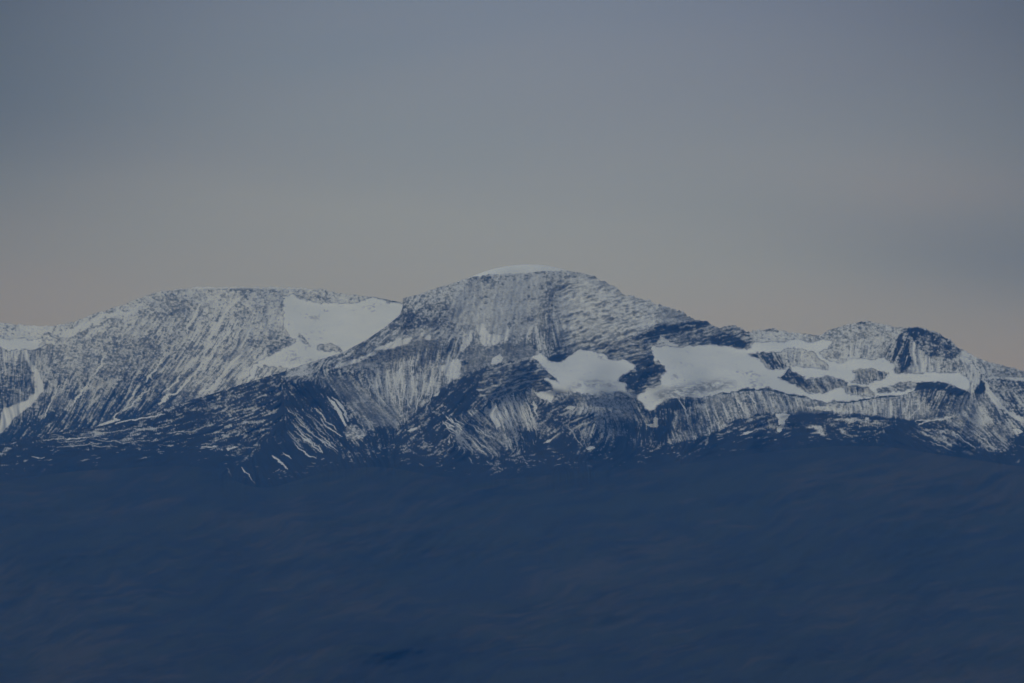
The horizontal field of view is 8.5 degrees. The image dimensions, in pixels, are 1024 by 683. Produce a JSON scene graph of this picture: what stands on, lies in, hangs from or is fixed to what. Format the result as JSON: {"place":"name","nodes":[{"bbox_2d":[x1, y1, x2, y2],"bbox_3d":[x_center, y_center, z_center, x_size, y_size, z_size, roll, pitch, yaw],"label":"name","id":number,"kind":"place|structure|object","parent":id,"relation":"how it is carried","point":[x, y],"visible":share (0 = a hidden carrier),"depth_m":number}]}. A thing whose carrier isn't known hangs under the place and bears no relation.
{"place":"outdoors","nodes":[
{"label":"outdoors","id":0,"kind":"place"},
{"bbox_2d":[0,287,402,443],"bbox_3d":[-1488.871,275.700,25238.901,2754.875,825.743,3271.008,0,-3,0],"label":"mountain","id":1,"kind":"structure","parent":0,"point":[144,355],"depth_m":23987.45},
{"bbox_2d":[0,337,56,350],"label":"glacier","id":2,"kind":"object","parent":1,"relation":"on","point":[20,344],"visible":1,"depth_m":24242.10},
{"bbox_2d":[246,293,402,382],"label":"glacier","id":3,"kind":"object","parent":1,"relation":"on","point":[345,326],"visible":0.81,"depth_m":23977.92},
{"bbox_2d":[0,446,1023,682],"bbox_3d":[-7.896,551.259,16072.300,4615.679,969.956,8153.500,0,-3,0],"label":"foothill","id":4,"kind":"structure","parent":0,"point":[855,564],"depth_m":17003.59},
{"bbox_2d":[0,270,1023,487],"bbox_3d":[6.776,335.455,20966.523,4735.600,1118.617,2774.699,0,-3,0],"label":"mountain","id":5,"kind":"structure","parent":0,"point":[445,381],"depth_m":20259.91},
{"bbox_2d":[458,264,564,281],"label":"ice cap","id":6,"kind":"object","parent":5,"relation":"on","point":[518,269],"visible":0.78,"depth_m":21094.52},
{"bbox_2d":[532,349,635,402],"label":"glacier","id":7,"kind":"object","parent":5,"relation":"on","point":[590,372],"visible":1,"depth_m":20456.77},
{"bbox_2d":[637,339,971,410],"bbox_3d":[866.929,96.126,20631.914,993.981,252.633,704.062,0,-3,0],"label":"glacier","id":8,"kind":"object","parent":5,"relation":"on","point":[698,371],"visible":1,"depth_m":20628.15},
{"bbox_2d":[0,0,1023,370],"label":"sky","id":9,"kind":"structure","parent":0,"point":[813,167]}
]}

